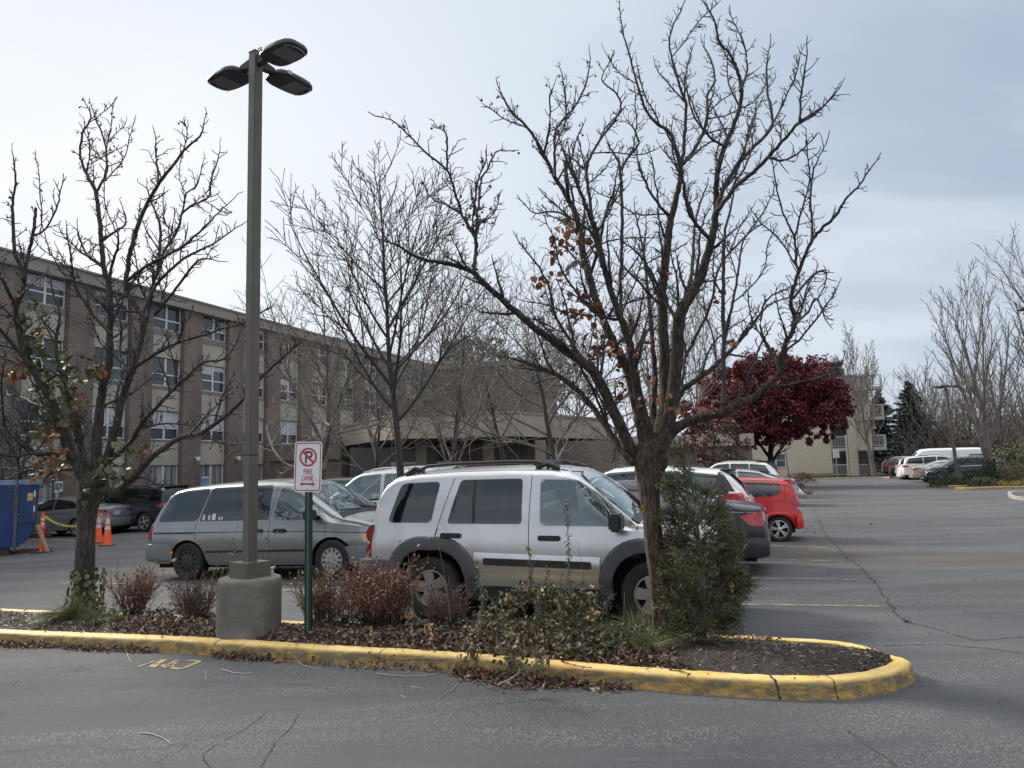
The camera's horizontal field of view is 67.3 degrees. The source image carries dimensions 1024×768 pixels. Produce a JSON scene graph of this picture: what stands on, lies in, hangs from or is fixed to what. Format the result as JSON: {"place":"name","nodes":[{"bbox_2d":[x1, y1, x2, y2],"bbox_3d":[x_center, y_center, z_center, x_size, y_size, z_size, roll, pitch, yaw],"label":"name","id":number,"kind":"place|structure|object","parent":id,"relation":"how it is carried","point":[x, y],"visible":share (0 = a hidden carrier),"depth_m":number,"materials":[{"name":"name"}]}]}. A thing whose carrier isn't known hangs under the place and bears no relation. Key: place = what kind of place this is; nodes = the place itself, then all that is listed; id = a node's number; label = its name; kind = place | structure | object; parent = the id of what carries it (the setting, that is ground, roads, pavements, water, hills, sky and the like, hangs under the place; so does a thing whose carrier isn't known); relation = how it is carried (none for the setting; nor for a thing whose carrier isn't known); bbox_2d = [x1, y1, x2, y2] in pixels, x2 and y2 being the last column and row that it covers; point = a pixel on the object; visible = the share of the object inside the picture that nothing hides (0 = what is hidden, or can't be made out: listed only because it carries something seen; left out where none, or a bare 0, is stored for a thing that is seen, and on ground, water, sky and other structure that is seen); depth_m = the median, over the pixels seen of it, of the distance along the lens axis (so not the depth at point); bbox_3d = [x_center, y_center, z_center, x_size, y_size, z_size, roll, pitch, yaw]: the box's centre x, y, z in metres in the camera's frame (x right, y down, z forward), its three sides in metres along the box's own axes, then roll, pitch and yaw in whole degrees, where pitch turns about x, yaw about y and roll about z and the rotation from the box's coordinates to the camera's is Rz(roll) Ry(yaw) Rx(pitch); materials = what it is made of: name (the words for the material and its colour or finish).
{"place":"outdoors","nodes":[
{"label":"outdoors","id":0,"kind":"place"},
{"bbox_2d":[0,471,1023,767],"bbox_3d":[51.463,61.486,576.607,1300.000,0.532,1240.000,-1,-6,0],"label":"parking lot","id":1,"kind":"structure","parent":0,"point":[942,563],"depth_m":6.19,"materials":[{"name":"asphalt"}]},
{"bbox_2d":[0,479,42,554],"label":"dumpster","id":2,"kind":"object","parent":1,"relation":"on","point":[16,530],"visible":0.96,"depth_m":21.54,"materials":[{"name":"blue paint"}]},
{"bbox_2d":[0,380,138,497],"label":"crabapple tree","id":3,"kind":"object","parent":1,"relation":"on","point":[18,463],"visible":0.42,"depth_m":26.17,"materials":[{"name":"brown plant"}]},
{"bbox_2d":[32,496,131,536],"bbox_3d":[-16.700,4.971,29.072,4.740,1.460,2.115,-5,-6,20],"label":"silver sedan","id":4,"kind":"object","parent":1,"relation":"on","point":[61,510],"visible":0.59,"depth_m":28.22,"materials":[{"name":"paint"}]},
{"bbox_2d":[103,484,191,531],"bbox_3d":[-14.649,4.812,29.932,4.920,1.746,2.208,-5,-6,21],"label":"dark suv","id":5,"kind":"object","parent":1,"relation":"on","point":[148,504],"visible":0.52,"depth_m":28.69,"materials":[{"name":"dark paint"},{"name":"dark glass"},{"name":"black rubber"}]},
{"bbox_2d":[136,659,200,668],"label":"painted letters","id":6,"kind":"object","parent":1,"relation":"on","point":[170,665],"visible":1,"depth_m":7.54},
{"bbox_2d":[145,478,376,579],"bbox_3d":[-4.192,2.637,14.378,5.260,1.740,2.333,-5,-6,19],"label":"grey minivan","id":7,"kind":"object","parent":1,"relation":"on","point":[189,526],"visible":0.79,"depth_m":13.76,"materials":[{"name":"silver grey paint"},{"name":"dark glass"},{"name":"black rubber"}]},
{"bbox_2d":[0,247,557,505],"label":"dormitory building","id":8,"kind":"structure","parent":1,"relation":"on","point":[214,465],"depth_m":40.33,"materials":[{"name":"brown brick"}]},
{"bbox_2d":[18,467,57,505],"bbox_3d":[-20.127,4.609,32.481,0.160,2.168,2.000,-3,-6,19],"label":"window","id":9,"kind":"structure","parent":8,"relation":"in","point":[47,492],"depth_m":32.89,"materials":[{"name":"grey"}]},
{"bbox_2d":[24,337,62,373],"bbox_3d":[-20.264,-1.231,33.095,0.160,1.439,2.000,-3,-6,19],"label":"window","id":10,"kind":"structure","parent":8,"relation":"in","point":[53,367],"depth_m":33.35,"materials":[{"name":"grey"}]},
{"bbox_2d":[25,273,64,307],"bbox_3d":[-20.331,-4.045,33.391,0.160,1.233,2.000,-3,-6,19],"label":"window","id":11,"kind":"structure","parent":8,"relation":"in","point":[43,293],"depth_m":33.38,"materials":[{"name":"grey"}]},
{"bbox_2d":[92,406,124,438],"bbox_3d":[-19.055,1.822,36.133,0.160,1.448,2.000,-3,-6,19],"label":"window","id":12,"kind":"structure","parent":8,"relation":"in","point":[108,410],"depth_m":36.20,"materials":[{"name":"grey"}]},
{"bbox_2d":[94,347,125,380],"bbox_3d":[-19.119,-0.908,36.420,0.160,1.439,2.000,-3,-6,19],"label":"window","id":13,"kind":"structure","parent":8,"relation":"in","point":[117,375],"depth_m":36.70,"materials":[{"name":"grey"}]},
{"bbox_2d":[96,290,127,320],"bbox_3d":[-19.186,-3.722,36.716,0.160,1.233,2.000,-3,-6,19],"label":"window","id":14,"kind":"structure","parent":8,"relation":"in","point":[98,293],"depth_m":36.89,"materials":[{"name":"grey"}]},
{"bbox_2d":[150,466,176,485],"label":"window","id":15,"kind":"structure","parent":8,"relation":"in","point":[158,472],"depth_m":39.34,"materials":[{"name":"grey"}]},
{"bbox_2d":[151,411,177,439],"bbox_3d":[-17.910,2.145,39.456,0.160,1.448,2.000,-3,-6,19],"label":"window","id":16,"kind":"structure","parent":8,"relation":"in","point":[170,432],"depth_m":39.58,"materials":[{"name":"grey"}]},
{"bbox_2d":[152,357,179,387],"bbox_3d":[-17.974,-0.586,39.743,0.160,1.439,2.000,-3,-6,19],"label":"window","id":17,"kind":"structure","parent":8,"relation":"in","point":[167,364],"depth_m":39.72,"materials":[{"name":"grey"}]},
{"bbox_2d":[154,305,180,332],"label":"window","id":18,"kind":"structure","parent":8,"relation":"in","point":[167,317],"depth_m":40.14,"materials":[{"name":"grey"}]},
{"bbox_2d":[200,465,222,485],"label":"window","id":19,"kind":"structure","parent":8,"relation":"in","point":[214,473],"depth_m":42.68,"materials":[{"name":"grey"}]},
{"bbox_2d":[201,415,223,441],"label":"window","id":20,"kind":"structure","parent":8,"relation":"in","point":[213,431],"depth_m":42.99,"materials":[{"name":"grey"}]},
{"bbox_2d":[202,365,224,392],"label":"window","id":21,"kind":"structure","parent":8,"relation":"in","point":[212,377],"depth_m":43.15,"materials":[{"name":"grey"}]},
{"bbox_2d":[203,316,224,341],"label":"window","id":22,"kind":"structure","parent":8,"relation":"in","point":[219,335],"depth_m":43.46,"materials":[{"name":"grey"}]},
{"bbox_2d":[280,421,296,443],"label":"window","id":23,"kind":"structure","parent":8,"relation":"in","point":[292,426],"depth_m":49.60,"materials":[{"name":"grey"}]},
{"bbox_2d":[267,441,349,478],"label":"brick annex","id":24,"kind":"object","parent":1,"relation":"on","point":[341,469],"visible":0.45,"depth_m":43.15,"materials":[{"name":"brick"}]},
{"bbox_2d":[0,615,671,691],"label":"pale fallen leaves","id":25,"kind":"object","parent":1,"relation":"on","point":[579,680],"visible":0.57,"depth_m":7.19,"materials":[{"name":"beige plant"}]},
{"bbox_2d":[201,236,493,479],"bbox_3d":[-4.507,0.318,19.229,7.994,7.610,6.070,-4,-7,24],"label":"crabapple tree","id":26,"kind":"object","parent":1,"relation":"on","point":[331,425],"visible":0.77,"depth_m":18.90,"materials":[{"name":"grey plant"}]},
{"bbox_2d":[325,476,392,497],"bbox_3d":[-6.753,4.433,29.715,4.570,1.640,2.205,-5,-6,19],"label":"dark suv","id":27,"kind":"object","parent":1,"relation":"on","point":[347,480],"visible":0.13,"depth_m":28.89,"materials":[{"name":"grey paint"}]},
{"bbox_2d":[271,328,472,498],"bbox_3d":[-4.826,1.402,26.182,7.149,6.955,6.345,-1,-6,0],"label":"crabapple tree","id":28,"kind":"object","parent":1,"relation":"on","point":[375,445],"visible":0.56,"depth_m":26.73,"materials":[{"name":"brown plant"}]},
{"bbox_2d":[265,130,506,477],"bbox_3d":[-2.529,-0.711,16.526,4.959,8.865,5.789,-1,-6,0],"label":"maple tree","id":29,"kind":"object","parent":1,"relation":"on","point":[392,382],"visible":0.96,"depth_m":16.15,"materials":[{"name":"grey plant"}]},
{"bbox_2d":[330,466,461,511],"bbox_3d":[-2.642,2.802,17.307,4.970,1.866,2.274,-5,-6,19],"label":"white suv","id":30,"kind":"object","parent":1,"relation":"on","point":[363,484],"visible":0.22,"depth_m":16.99,"materials":[{"name":"paint"}]},
{"bbox_2d":[0,487,873,693],"bbox_3d":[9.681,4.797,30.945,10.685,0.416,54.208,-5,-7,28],"label":"fallen leaves","id":31,"kind":"object","parent":1,"relation":"on","point":[450,634],"visible":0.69,"depth_m":7.28,"materials":[{"name":"brown plant"}]},
{"bbox_2d":[0,612,891,675],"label":"planting bed","id":32,"kind":"object","parent":1,"relation":"on","point":[767,666],"visible":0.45,"depth_m":6.43,"materials":[{"name":"soil"}]},
{"bbox_2d":[22,586,95,626],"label":"grass clump","id":33,"kind":"object","parent":32,"relation":"on","point":[58,614],"visible":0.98,"depth_m":9.33,"materials":[{"name":"plant"}]},
{"bbox_2d":[73,598,129,624],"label":"grass clump","id":34,"kind":"object","parent":32,"relation":"on","point":[96,619],"visible":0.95,"depth_m":9.17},
{"bbox_2d":[96,558,175,617],"bbox_3d":[-4.651,2.583,9.699,0.892,0.778,0.821,-1,-6,0],"label":"shrub","id":35,"kind":"object","parent":32,"relation":"on","point":[137,596],"visible":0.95,"depth_m":9.56,"materials":[{"name":"orange plant"}]},
{"bbox_2d":[0,96,308,615],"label":"pear tree","id":36,"kind":"object","parent":32,"relation":"on","point":[93,481],"visible":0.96,"depth_m":9.96,"materials":[{"name":"brown plant"}]},
{"bbox_2d":[163,566,227,619],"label":"shrub","id":37,"kind":"object","parent":32,"relation":"on","point":[189,602],"visible":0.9,"depth_m":9.10,"materials":[{"name":"brown plant"}]},
{"bbox_2d":[210,520,277,588],"bbox_3d":[-3.271,2.251,9.278,0.675,1.169,0.763,-1,-6,0],"label":"shrub","id":38,"kind":"object","parent":32,"relation":"on","point":[230,560],"visible":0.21,"depth_m":9.21,"materials":[{"name":"brown plant"}]},
{"bbox_2d":[207,38,312,639],"bbox_3d":[-2.876,-0.493,8.525,1.213,6.702,1.213,0,-6,-11],"label":"street lamp","id":39,"kind":"object","parent":32,"relation":"on","point":[249,599],"visible":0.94,"depth_m":8.43,"materials":[{"name":"metal"}]},
{"bbox_2d":[294,442,321,633],"bbox_3d":[-2.099,1.632,7.926,0.322,2.075,0.044,-3,-6,12],"label":"traffic sign","id":40,"kind":"object","parent":32,"relation":"on","point":[307,468],"visible":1,"depth_m":7.96,"materials":[{"name":"white"}]},
{"bbox_2d":[282,562,351,621],"bbox_3d":[-2.082,2.312,8.409,0.738,0.716,0.732,4,-8,-41],"label":"shrub","id":41,"kind":"object","parent":32,"relation":"on","point":[316,606],"visible":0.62,"depth_m":8.37,"materials":[{"name":"brown plant"}]},
{"bbox_2d":[312,563,364,622],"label":"shrub","id":42,"kind":"object","parent":32,"relation":"on","point":[333,611],"visible":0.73,"depth_m":8.34,"materials":[{"name":"orange plant"}]},
{"bbox_2d":[326,540,434,626],"bbox_3d":[-1.482,2.156,8.242,1.037,0.946,1.137,-3,-6,15],"label":"shrub","id":43,"kind":"object","parent":32,"relation":"on","point":[365,605],"visible":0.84,"depth_m":8.05,"materials":[{"name":"orange plant"}]},
{"bbox_2d":[81,599,688,657],"bbox_3d":[-2.131,2.542,8.333,7.943,0.356,1.156,-4,-7,24],"label":"groundcover","id":44,"kind":"object","parent":32,"relation":"on","point":[340,618],"visible":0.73,"depth_m":7.98,"materials":[{"name":"green plant"}]},
{"bbox_2d":[363,554,428,626],"bbox_3d":[-1.247,2.204,8.076,0.668,0.814,0.576,3,-8,-38],"label":"shrub","id":45,"kind":"object","parent":32,"relation":"on","point":[401,598],"visible":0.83,"depth_m":8.07,"materials":[{"name":"orange plant"}]},
{"bbox_2d":[0,611,887,675],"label":"mulch chips","id":46,"kind":"object","parent":32,"relation":"on","point":[839,646],"visible":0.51,"depth_m":6.60,"materials":[{"name":"wood"}]},
{"bbox_2d":[419,574,475,628],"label":"shrub","id":47,"kind":"object","parent":32,"relation":"on","point":[442,610],"visible":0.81,"depth_m":7.89,"materials":[{"name":"brown plant"}]},
{"bbox_2d":[458,573,635,679],"bbox_3d":[0.353,2.155,6.895,1.660,0.839,2.369,-1,-6,0],"label":"shrub","id":48,"kind":"object","parent":32,"relation":"on","point":[550,624],"visible":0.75,"depth_m":7.11,"materials":[{"name":"green plant"}]},
{"bbox_2d":[168,505,733,633],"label":"orange leaves","id":49,"kind":"object","parent":48,"relation":"attached to","point":[641,509],"visible":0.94,"depth_m":7.11,"materials":[{"name":"beige plant"}]},
{"bbox_2d":[563,494,574,620],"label":"weed","id":50,"kind":"object","parent":32,"relation":"on","point":[569,549],"visible":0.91,"depth_m":7.57,"materials":[{"name":"green"}]},
{"bbox_2d":[596,600,651,634],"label":"grass clump","id":51,"kind":"object","parent":32,"relation":"on","point":[616,628],"visible":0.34,"depth_m":7.41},
{"bbox_2d":[368,0,880,637],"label":"pear tree","id":52,"kind":"object","parent":32,"relation":"on","point":[658,428],"visible":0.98,"depth_m":7.24,"materials":[{"name":"brown plant"}]},
{"bbox_2d":[614,621,682,651],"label":"grass clump","id":53,"kind":"object","parent":32,"relation":"on","point":[654,643],"visible":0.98,"depth_m":6.70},
{"bbox_2d":[644,438,762,646],"bbox_3d":[1.745,1.450,7.039,1.037,1.926,0.838,3,-7,-35],"label":"juniper shrub","id":54,"kind":"object","parent":32,"relation":"on","point":[721,555],"visible":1,"depth_m":6.93,"materials":[{"name":"green plant"}]},
{"bbox_2d":[0,609,915,699],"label":"kerb","id":55,"kind":"structure","parent":1,"relation":"on","point":[896,674],"depth_m":6.52,"materials":[{"name":"yellow paint"}]},
{"bbox_2d":[400,253,527,462],"bbox_3d":[-1.170,0.184,20.616,3.476,7.843,3.740,-1,-6,0],"label":"crabapple tree","id":56,"kind":"object","parent":1,"relation":"on","point":[457,431],"visible":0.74,"depth_m":20.06,"materials":[{"name":"grey plant"}]},
{"bbox_2d":[405,298,528,360],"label":"olive tree","id":57,"kind":"object","parent":1,"relation":"on","point":[488,340],"visible":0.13,"depth_m":99.90,"materials":[{"name":"brown plant"}]},
{"bbox_2d":[63,513,882,606],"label":"parking lines","id":58,"kind":"object","parent":1,"relation":"on","point":[752,577],"visible":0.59,"depth_m":11.52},
{"bbox_2d":[356,236,590,465],"bbox_3d":[-1.205,-0.126,26.171,7.956,9.593,7.479,-5,-7,34],"label":"crabapple tree","id":59,"kind":"object","parent":1,"relation":"on","point":[501,448],"visible":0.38,"depth_m":26.47,"materials":[{"name":"brown plant"}]},
{"bbox_2d":[341,411,624,488],"bbox_3d":[-1.511,4.493,40.732,15.572,4.953,16.050,-1,-6,0],"label":"entrance canopy","id":60,"kind":"object","parent":1,"relation":"on","point":[419,454],"visible":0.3,"depth_m":36.82,"materials":[{"name":"tan concrete"},{"name":"dark glass"}]},
{"bbox_2d":[366,233,657,464],"bbox_3d":[0.443,-0.232,21.008,8.080,8.648,7.644,-1,-6,0],"label":"crabapple tree","id":61,"kind":"object","parent":1,"relation":"on","point":[553,454],"visible":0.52,"depth_m":21.12,"materials":[{"name":"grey plant"}]},
{"bbox_2d":[514,296,567,404],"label":"tree","id":62,"kind":"object","parent":1,"relation":"on","point":[541,327],"visible":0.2,"depth_m":95.60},
{"bbox_2d":[360,460,735,628],"bbox_3d":[0.431,1.877,9.620,4.565,1.859,2.155,-3,-6,20],"label":"silver suv","id":63,"kind":"object","parent":1,"relation":"on","point":[496,518],"visible":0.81,"depth_m":9.02,"materials":[{"name":"paint"}]},
{"bbox_2d":[544,327,599,415],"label":"tree","id":64,"kind":"object","parent":1,"relation":"on","point":[567,404],"visible":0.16,"depth_m":88.91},
{"bbox_2d":[202,507,1023,767],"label":"pavement cracks","id":65,"kind":"object","parent":1,"relation":"on","point":[883,595],"visible":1,"depth_m":7.57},
{"bbox_2d":[497,310,745,469],"bbox_3d":[3.497,0.934,24.745,7.947,6.965,6.710,-1,-6,0],"label":"crabapple tree","id":66,"kind":"object","parent":1,"relation":"on","point":[614,458],"visible":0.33,"depth_m":24.52,"materials":[{"name":"brown plant"}]},
{"bbox_2d":[597,270,676,415],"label":"tree","id":67,"kind":"object","parent":1,"relation":"on","point":[636,336],"visible":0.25,"depth_m":80.79,"materials":[{"name":"plant"}]},
{"bbox_2d":[577,466,755,502],"bbox_3d":[2.584,2.558,15.918,4.760,1.720,2.173,-3,-6,19],"label":"white suv","id":68,"kind":"object","parent":1,"relation":"on","point":[732,486],"visible":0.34,"depth_m":14.81,"materials":[{"name":"paint"}]},
{"bbox_2d":[577,480,770,561],"bbox_3d":[1.912,2.428,13.432,4.910,1.490,2.169,-3,-6,19],"label":"charcoal sedan","id":69,"kind":"object","parent":1,"relation":"on","point":[752,517],"visible":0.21,"depth_m":12.36,"materials":[{"name":"paint"}]},
{"bbox_2d":[619,433,753,467],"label":"building","id":70,"kind":"structure","parent":1,"relation":"on","point":[747,454],"depth_m":45.03,"materials":[{"name":"brown brick"}]},
{"bbox_2d":[658,263,739,406],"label":"tree","id":71,"kind":"object","parent":1,"relation":"on","point":[702,334],"visible":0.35,"depth_m":85.53,"materials":[{"name":"plant"}]},
{"bbox_2d":[678,406,763,467],"bbox_3d":[10.895,3.193,39.831,4.218,5.282,4.022,-7,-8,42],"label":"brown leaved tree","id":72,"kind":"object","parent":1,"relation":"on","point":[702,427],"visible":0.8,"depth_m":39.56,"materials":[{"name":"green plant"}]},
{"bbox_2d":[709,461,779,475],"bbox_3d":[10.345,4.562,36.845,4.820,1.746,2.208,-3,-6,19],"label":"white suv","id":73,"kind":"object","parent":1,"relation":"on","point":[764,467],"visible":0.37,"depth_m":35.92,"materials":[{"name":"paint"}]},
{"bbox_2d":[729,468,798,496],"bbox_3d":[8.864,4.085,30.556,4.660,1.450,2.114,-3,-6,19],"label":"silver sedan","id":74,"kind":"object","parent":1,"relation":"on","point":[738,472],"visible":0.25,"depth_m":29.71,"materials":[{"name":"paint"}]},
{"bbox_2d":[678,347,857,461],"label":"red tree","id":75,"kind":"object","parent":1,"relation":"on","point":[822,403],"visible":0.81,"depth_m":47.81,"materials":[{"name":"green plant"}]},
{"bbox_2d":[737,477,803,541],"bbox_3d":[4.937,2.865,17.815,3.357,1.395,1.679,-3,-6,19],"label":"red hatchback","id":76,"kind":"object","parent":1,"relation":"on","point":[778,499],"visible":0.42,"depth_m":16.83,"materials":[{"name":"paint"}]},
{"bbox_2d":[697,361,886,476],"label":"apartment building","id":77,"kind":"structure","parent":1,"relation":"on","point":[816,459],"depth_m":71.95,"materials":[{"name":"beige stucco"},{"name":"glass"},{"name":"white painted metal"}]},
{"bbox_2d":[838,321,894,476],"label":"bare tree","id":78,"kind":"object","parent":1,"relation":"on","point":[859,404],"visible":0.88,"depth_m":65.69,"materials":[{"name":"plant"}]},
{"bbox_2d":[870,390,902,471],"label":"spruce tree","id":79,"kind":"object","parent":1,"relation":"on","point":[885,429],"visible":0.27,"depth_m":89.25,"materials":[{"name":"plant"}]},
{"bbox_2d":[900,455,950,479],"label":"white suv","id":80,"kind":"object","parent":1,"relation":"on","point":[907,463],"visible":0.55,"depth_m":56.92,"materials":[{"name":"paint"}]},
{"bbox_2d":[909,460,946,481],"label":"beige sedan","id":81,"kind":"object","parent":1,"relation":"on","point":[914,472],"visible":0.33,"depth_m":51.57,"materials":[{"name":"paint"}]},
{"bbox_2d":[896,447,982,479],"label":"white van","id":82,"kind":"object","parent":1,"relation":"on","point":[967,451],"visible":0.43,"depth_m":56.83,"materials":[{"name":"paint"}]},
{"bbox_2d":[931,385,963,484],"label":"street lamp","id":83,"kind":"object","parent":1,"relation":"on","point":[957,472],"visible":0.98,"depth_m":43.88,"materials":[{"name":"metal"}]},
{"bbox_2d":[919,456,1009,482],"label":"black suv","id":84,"kind":"object","parent":1,"relation":"on","point":[965,463],"visible":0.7,"depth_m":48.30,"materials":[{"name":"paint"}]},
{"bbox_2d":[967,484,1023,486],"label":"bed","id":85,"kind":"object","parent":1,"relation":"on","point":[994,486],"visible":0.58,"depth_m":39.93,"materials":[{"name":"soil"}]},
{"bbox_2d":[966,475,1000,485],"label":"shrub","id":86,"kind":"object","parent":85,"relation":"on","point":[987,480],"visible":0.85,"depth_m":40.55,"materials":[{"name":"green plant"}]},
{"bbox_2d":[972,221,1023,367],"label":"bare tree","id":87,"kind":"object","parent":1,"relation":"on","point":[1019,297],"visible":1,"depth_m":41.47,"materials":[{"name":"plant"}]},
{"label":"far bed","id":88,"kind":"structure","parent":1,"relation":"on","visible":0},
{"bbox_2d":[926,471,964,486],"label":"shrub","id":89,"kind":"object","parent":88,"relation":"on","point":[946,480],"visible":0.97,"depth_m":42.44,"materials":[{"name":"green plant"}]},
{"bbox_2d":[921,256,1023,475],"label":"bare tree","id":90,"kind":"object","parent":88,"relation":"on","point":[987,441],"visible":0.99,"depth_m":43.38,"materials":[{"name":"plant"}]},
{"bbox_2d":[954,467,1001,484],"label":"shrub","id":91,"kind":"object","parent":88,"relation":"on","point":[969,476],"visible":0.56,"depth_m":42.77,"materials":[{"name":"green plant"}]},
{"bbox_2d":[976,463,1023,483],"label":"shrub","id":92,"kind":"object","parent":88,"relation":"on","point":[998,468],"visible":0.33,"depth_m":42.95,"materials":[{"name":"green plant"}]},
{"bbox_2d":[981,441,1023,478],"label":"shrub","id":93,"kind":"object","parent":88,"relation":"on","point":[1016,449],"visible":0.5,"depth_m":47.41,"materials":[{"name":"green plant"}]},
{"bbox_2d":[0,0,1023,449],"label":"sky","id":94,"kind":"structure","parent":0,"point":[935,87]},
{"label":"verge","id":95,"kind":"structure","parent":0,"visible":0},
{"bbox_2d":[874,381,944,472],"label":"spruce tree","id":96,"kind":"object","parent":95,"relation":"on","point":[899,417],"visible":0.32,"depth_m":83.58,"materials":[{"name":"green plant"}]},
{"bbox_2d":[885,362,938,419],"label":"woodland tree","id":97,"kind":"object","parent":95,"relation":"on","point":[932,395],"visible":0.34,"depth_m":91.98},
{"bbox_2d":[901,351,951,447],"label":"woodland tree","id":98,"kind":"object","parent":95,"relation":"on","point":[921,410],"visible":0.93,"depth_m":77.99,"materials":[{"name":"plant"}]},
{"bbox_2d":[892,395,1023,464],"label":"undergrowth","id":99,"kind":"object","parent":95,"relation":"on","point":[945,435],"visible":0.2,"depth_m":79.17,"materials":[{"name":"plant"}]},
{"bbox_2d":[905,433,1023,468],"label":"brush leaves","id":100,"kind":"object","parent":99,"relation":"attached to","point":[997,441],"visible":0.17,"depth_m":75.64,"materials":[{"name":"brown plant"}]},
{"bbox_2d":[932,353,993,446],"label":"woodland tree","id":101,"kind":"object","parent":95,"relation":"on","point":[963,414],"visible":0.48,"depth_m":87.88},
{"bbox_2d":[938,346,993,445],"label":"woodland tree","id":102,"kind":"object","parent":95,"relation":"on","point":[969,438],"visible":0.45,"depth_m":79.64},
{"bbox_2d":[975,346,1023,455],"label":"woodland tree","id":103,"kind":"object","parent":95,"relation":"on","point":[1000,424],"visible":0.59,"depth_m":75.90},
{"bbox_2d":[993,338,1023,441],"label":"woodland tree","id":104,"kind":"object","parent":95,"relation":"on","point":[1019,395],"visible":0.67,"depth_m":72.81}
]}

